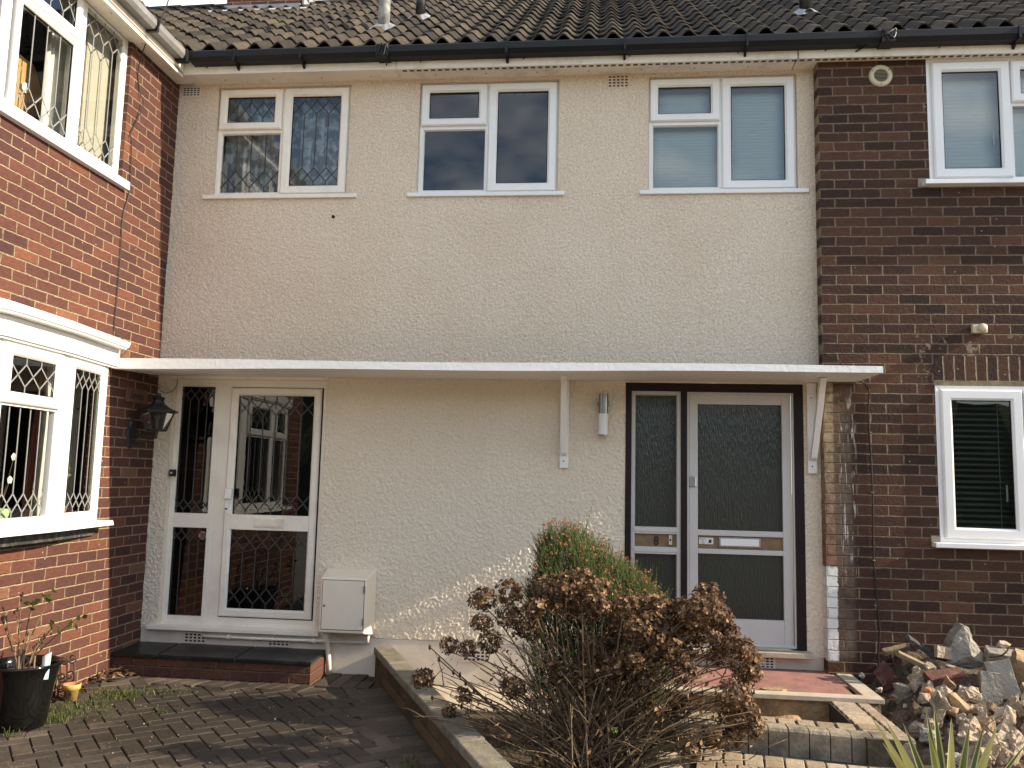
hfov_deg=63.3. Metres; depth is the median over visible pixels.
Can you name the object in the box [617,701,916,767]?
paver step
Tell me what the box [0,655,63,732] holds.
plant pot
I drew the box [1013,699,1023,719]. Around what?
concrete lump
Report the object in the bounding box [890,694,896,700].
concrete lump
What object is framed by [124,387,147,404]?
name plaque
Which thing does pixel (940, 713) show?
concrete lump
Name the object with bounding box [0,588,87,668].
rose plant
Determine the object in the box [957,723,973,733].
concrete lump
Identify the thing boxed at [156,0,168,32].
cable
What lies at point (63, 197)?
brick house
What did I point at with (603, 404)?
wall light
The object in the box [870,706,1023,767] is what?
yucca plant
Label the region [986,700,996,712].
concrete lump
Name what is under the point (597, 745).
hydrangea shrub
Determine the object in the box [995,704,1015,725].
concrete lump
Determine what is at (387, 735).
grit
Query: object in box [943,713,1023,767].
bare shrub
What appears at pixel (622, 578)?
evergreen shrub
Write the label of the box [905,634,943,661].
tarred board
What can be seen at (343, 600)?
meter door
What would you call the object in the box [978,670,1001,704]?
broken slab
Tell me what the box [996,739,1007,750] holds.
concrete lump
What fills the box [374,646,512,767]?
boundary wall
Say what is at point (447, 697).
path
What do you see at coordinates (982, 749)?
concrete lump
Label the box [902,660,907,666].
concrete lump
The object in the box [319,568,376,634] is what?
meter box
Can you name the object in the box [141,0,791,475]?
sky
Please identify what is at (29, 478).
salmon curtain
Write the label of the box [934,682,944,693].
concrete lump
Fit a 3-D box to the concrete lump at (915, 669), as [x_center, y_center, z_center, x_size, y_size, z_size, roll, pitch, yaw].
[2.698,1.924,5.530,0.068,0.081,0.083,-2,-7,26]
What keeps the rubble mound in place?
on the garden bed
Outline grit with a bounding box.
[23,676,859,767]
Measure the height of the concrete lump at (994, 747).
0.146 m
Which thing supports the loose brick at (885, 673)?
on the rubble mound
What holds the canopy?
attached to the rendered house at (492, 226)
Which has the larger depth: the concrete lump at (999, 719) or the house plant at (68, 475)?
the house plant at (68, 475)
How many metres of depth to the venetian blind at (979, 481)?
6.17 m
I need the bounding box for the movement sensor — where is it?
[971,323,987,333]
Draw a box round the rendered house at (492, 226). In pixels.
[140,0,823,690]
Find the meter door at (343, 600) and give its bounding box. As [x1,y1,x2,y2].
[320,579,364,630]
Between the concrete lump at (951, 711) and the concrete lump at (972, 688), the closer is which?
the concrete lump at (951, 711)
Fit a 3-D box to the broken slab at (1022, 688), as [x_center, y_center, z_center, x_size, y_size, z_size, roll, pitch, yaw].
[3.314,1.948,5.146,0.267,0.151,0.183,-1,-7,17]
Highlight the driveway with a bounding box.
[0,673,443,767]
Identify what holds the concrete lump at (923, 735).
on the rubble mound
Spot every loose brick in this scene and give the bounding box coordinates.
[873,661,900,691]
[923,667,966,686]
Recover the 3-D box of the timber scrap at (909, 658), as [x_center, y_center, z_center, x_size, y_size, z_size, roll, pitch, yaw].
[2.755,1.896,5.668,0.244,0.132,0.066,0,-7,10]
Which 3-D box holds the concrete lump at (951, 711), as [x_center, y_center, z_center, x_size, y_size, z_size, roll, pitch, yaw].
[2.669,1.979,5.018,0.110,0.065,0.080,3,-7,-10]
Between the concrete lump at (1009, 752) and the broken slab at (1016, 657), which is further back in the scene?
the broken slab at (1016, 657)
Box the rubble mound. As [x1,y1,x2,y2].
[869,650,1023,767]
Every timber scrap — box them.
[882,643,908,655]
[896,650,924,668]
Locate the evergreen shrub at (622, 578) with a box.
[510,498,676,733]
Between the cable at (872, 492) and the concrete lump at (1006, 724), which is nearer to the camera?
the concrete lump at (1006, 724)
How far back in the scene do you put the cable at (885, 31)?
6.25 m
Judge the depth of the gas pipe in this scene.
6.45 m
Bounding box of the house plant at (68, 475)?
[64,467,70,511]
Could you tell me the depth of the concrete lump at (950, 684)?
5.31 m
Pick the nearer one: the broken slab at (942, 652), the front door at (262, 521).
the broken slab at (942, 652)
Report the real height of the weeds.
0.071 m
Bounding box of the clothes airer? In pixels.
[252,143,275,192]
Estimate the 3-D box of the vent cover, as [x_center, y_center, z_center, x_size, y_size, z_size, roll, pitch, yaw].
[2.859,-2.392,6.439,0.177,0.177,0.019,1,-7,6]
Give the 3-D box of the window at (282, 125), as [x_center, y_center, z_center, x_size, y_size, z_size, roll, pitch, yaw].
[-1.930,-2.050,7.035,1.330,1.018,0.115,1,-7,6]
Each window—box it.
[0,0,129,189]
[0,298,130,546]
[202,86,356,199]
[407,79,563,196]
[639,75,808,194]
[922,57,1023,186]
[931,385,1023,549]
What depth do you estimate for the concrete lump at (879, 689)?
5.61 m
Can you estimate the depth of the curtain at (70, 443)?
6.06 m
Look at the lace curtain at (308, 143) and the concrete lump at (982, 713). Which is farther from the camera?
the lace curtain at (308, 143)
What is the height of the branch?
0.078 m
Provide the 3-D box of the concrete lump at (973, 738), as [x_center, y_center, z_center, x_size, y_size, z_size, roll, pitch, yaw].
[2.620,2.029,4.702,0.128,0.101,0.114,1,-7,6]
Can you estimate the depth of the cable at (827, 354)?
6.23 m
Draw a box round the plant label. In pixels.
[42,652,51,679]
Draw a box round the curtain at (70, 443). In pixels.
[29,363,77,515]
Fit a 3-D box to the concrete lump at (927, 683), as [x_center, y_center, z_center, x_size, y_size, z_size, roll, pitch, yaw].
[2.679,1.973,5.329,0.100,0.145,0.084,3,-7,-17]
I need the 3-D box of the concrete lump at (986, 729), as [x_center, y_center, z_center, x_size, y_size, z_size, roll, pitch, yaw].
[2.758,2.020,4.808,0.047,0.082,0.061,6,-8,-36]
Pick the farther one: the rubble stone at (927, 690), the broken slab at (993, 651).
the broken slab at (993, 651)
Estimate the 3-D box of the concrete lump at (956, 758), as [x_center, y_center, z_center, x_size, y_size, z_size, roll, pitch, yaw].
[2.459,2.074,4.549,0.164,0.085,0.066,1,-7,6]
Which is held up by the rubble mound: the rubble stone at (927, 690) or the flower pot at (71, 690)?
the rubble stone at (927, 690)
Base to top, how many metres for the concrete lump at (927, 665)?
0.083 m
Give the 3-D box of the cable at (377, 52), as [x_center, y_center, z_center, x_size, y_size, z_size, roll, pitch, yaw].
[-1.021,-2.665,6.684,0.093,0.137,0.144,-3,-8,33]
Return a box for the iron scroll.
[56,654,76,697]
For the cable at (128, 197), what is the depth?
6.35 m
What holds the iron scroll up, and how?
on the driveway
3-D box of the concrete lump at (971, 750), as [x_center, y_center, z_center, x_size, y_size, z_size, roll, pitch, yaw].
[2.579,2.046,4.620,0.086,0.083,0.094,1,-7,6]
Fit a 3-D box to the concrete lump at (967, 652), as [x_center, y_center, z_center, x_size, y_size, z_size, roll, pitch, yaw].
[3.113,1.800,5.717,0.303,0.293,0.189,1,-7,6]
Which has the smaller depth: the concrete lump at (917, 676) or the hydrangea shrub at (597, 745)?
the hydrangea shrub at (597, 745)
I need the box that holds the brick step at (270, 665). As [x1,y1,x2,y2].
[111,641,325,684]
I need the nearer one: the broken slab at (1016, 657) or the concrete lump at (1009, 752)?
the concrete lump at (1009, 752)
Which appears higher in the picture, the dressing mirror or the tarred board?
the dressing mirror
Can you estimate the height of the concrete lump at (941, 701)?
0.194 m
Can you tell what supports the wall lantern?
attached to the brick house at (63, 197)
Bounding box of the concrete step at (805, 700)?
[656,665,884,721]
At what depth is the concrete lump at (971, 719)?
4.83 m
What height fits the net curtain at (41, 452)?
1.050 m
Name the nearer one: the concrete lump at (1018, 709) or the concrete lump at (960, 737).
the concrete lump at (960, 737)
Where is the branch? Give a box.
[988,647,1009,657]
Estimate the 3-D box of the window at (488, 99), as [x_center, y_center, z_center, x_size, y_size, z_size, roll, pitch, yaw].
[-0.204,-2.029,6.859,1.290,1.018,0.115,1,-7,6]
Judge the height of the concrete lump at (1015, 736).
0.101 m
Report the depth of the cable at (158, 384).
6.79 m
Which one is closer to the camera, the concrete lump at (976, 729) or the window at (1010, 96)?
the concrete lump at (976, 729)
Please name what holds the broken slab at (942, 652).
on the rubble mound
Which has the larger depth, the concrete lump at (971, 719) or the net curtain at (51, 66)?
the net curtain at (51, 66)
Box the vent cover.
[869,65,891,86]
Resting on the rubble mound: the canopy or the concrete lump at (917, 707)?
the concrete lump at (917, 707)
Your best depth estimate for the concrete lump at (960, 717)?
4.92 m
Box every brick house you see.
[0,0,258,699]
[749,0,1023,694]
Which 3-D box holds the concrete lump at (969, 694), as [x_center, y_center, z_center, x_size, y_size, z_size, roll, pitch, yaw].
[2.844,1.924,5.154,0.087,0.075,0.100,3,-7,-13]
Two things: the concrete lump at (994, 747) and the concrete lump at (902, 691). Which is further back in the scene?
the concrete lump at (902, 691)
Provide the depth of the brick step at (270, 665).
6.20 m
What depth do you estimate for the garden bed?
5.14 m
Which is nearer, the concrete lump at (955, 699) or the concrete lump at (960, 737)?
the concrete lump at (960, 737)
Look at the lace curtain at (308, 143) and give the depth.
7.17 m
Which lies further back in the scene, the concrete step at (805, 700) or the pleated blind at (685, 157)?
the pleated blind at (685, 157)
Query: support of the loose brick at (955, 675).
on the rubble mound
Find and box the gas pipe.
[202,633,369,674]
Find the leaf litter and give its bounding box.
[51,665,343,758]
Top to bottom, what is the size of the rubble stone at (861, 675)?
0.048 m
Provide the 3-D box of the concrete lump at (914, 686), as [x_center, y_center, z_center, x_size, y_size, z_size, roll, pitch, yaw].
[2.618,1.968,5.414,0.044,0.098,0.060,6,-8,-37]
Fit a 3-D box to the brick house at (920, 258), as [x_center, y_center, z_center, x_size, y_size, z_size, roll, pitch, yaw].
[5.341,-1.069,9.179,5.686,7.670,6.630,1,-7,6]
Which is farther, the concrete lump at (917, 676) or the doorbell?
the doorbell
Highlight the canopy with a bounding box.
[112,358,882,473]
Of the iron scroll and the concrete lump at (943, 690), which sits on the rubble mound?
the concrete lump at (943, 690)
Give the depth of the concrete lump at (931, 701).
5.17 m
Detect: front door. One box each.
[146,376,328,636]
[624,382,814,659]
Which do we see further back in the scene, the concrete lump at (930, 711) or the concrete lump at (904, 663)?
the concrete lump at (904, 663)
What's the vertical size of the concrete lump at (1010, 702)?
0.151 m
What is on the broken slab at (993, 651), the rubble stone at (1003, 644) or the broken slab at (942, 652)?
the rubble stone at (1003, 644)
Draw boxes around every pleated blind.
[653,87,783,187]
[942,71,1023,176]
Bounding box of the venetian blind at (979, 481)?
[952,401,1014,527]
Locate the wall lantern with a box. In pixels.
[126,393,177,447]
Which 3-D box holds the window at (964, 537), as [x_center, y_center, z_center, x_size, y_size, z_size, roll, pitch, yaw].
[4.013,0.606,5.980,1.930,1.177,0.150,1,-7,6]
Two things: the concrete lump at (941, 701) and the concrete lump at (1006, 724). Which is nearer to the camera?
the concrete lump at (1006, 724)
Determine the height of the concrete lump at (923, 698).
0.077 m
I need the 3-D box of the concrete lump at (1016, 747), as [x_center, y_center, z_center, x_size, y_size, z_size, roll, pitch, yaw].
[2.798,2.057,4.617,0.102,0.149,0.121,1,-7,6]
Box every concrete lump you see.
[875,687,882,692]
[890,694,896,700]
[893,684,910,700]
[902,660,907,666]
[907,673,923,686]
[909,679,918,693]
[909,719,923,739]
[911,666,922,674]
[912,701,921,716]
[917,692,929,704]
[918,726,940,745]
[921,707,933,719]
[922,680,936,693]
[922,717,938,728]
[923,661,936,670]
[928,699,936,710]
[932,692,950,719]
[932,708,944,727]
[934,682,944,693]
[938,687,949,704]
[943,622,985,667]
[943,675,956,692]
[944,706,959,715]
[945,753,971,767]
[946,692,972,714]
[954,712,967,724]
[955,730,965,747]
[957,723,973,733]
[958,685,982,703]
[958,715,984,734]
[963,687,978,699]
[966,733,978,744]
[968,745,975,758]
[970,707,983,715]
[971,742,998,763]
[973,725,980,734]
[974,746,992,767]
[976,708,987,722]
[977,714,995,730]
[981,732,999,763]
[984,725,993,733]
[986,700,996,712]
[992,712,1003,724]
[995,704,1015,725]
[995,719,1018,731]
[995,728,1009,741]
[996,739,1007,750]
[998,745,1014,765]
[1006,695,1020,710]
[1007,728,1023,743]
[1008,741,1023,766]
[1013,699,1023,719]
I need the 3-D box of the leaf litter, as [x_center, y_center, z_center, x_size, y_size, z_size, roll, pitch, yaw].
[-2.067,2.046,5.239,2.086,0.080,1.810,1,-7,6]
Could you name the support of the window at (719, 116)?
in the rendered house at (492, 226)
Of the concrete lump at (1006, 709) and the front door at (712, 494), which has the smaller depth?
the concrete lump at (1006, 709)
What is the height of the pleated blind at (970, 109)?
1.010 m
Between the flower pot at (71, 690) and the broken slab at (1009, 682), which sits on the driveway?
the flower pot at (71, 690)
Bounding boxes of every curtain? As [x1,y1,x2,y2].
[20,364,46,516]
[29,363,77,515]
[30,365,52,515]
[40,30,66,132]
[76,13,117,164]
[223,97,340,192]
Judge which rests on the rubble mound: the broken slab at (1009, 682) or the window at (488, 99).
the broken slab at (1009, 682)
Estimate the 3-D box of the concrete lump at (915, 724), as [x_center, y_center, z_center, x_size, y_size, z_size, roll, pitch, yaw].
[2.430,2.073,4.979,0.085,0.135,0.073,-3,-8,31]
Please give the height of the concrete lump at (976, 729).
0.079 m
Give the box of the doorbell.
[169,469,175,475]
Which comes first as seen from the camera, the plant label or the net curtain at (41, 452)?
the plant label
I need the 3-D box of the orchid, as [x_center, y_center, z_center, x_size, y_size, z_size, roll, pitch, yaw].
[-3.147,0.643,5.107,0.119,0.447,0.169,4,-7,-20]
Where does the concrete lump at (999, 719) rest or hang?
on the rubble mound
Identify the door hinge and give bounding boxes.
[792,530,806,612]
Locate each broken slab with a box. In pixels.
[933,645,951,659]
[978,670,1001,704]
[983,658,1021,699]
[984,645,1012,659]
[1009,647,1023,683]
[1020,682,1023,693]
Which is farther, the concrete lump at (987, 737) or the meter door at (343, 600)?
the meter door at (343, 600)
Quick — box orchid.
[0,453,15,517]
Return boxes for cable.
[114,43,145,355]
[143,373,177,392]
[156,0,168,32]
[375,42,387,65]
[818,335,842,365]
[855,28,896,51]
[861,380,880,664]
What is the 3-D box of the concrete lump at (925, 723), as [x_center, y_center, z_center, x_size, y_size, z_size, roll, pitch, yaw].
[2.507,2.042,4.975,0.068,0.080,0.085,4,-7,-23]
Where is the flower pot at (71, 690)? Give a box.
[62,682,81,701]
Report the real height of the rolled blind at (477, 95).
0.065 m
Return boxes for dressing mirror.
[3,54,41,118]
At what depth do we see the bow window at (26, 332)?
5.38 m
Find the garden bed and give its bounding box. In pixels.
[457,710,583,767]
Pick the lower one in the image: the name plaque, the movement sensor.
the name plaque
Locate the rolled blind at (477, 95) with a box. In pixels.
[431,92,547,97]
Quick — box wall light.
[598,394,608,435]
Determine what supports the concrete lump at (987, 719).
on the rubble mound
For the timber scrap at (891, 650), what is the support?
on the rubble mound
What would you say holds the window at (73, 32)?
in the brick house at (63, 197)
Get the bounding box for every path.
[433,685,684,767]
[682,749,946,767]
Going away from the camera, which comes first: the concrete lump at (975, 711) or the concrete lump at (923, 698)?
the concrete lump at (975, 711)
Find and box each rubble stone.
[858,672,864,678]
[924,687,931,693]
[995,640,1010,648]
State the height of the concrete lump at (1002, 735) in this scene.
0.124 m
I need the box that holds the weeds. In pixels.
[0,684,438,767]
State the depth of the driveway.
4.95 m
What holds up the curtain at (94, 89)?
hanging from the brick house at (63, 197)
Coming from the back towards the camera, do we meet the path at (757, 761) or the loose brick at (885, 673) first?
the loose brick at (885, 673)
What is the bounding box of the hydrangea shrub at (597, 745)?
[396,564,786,767]

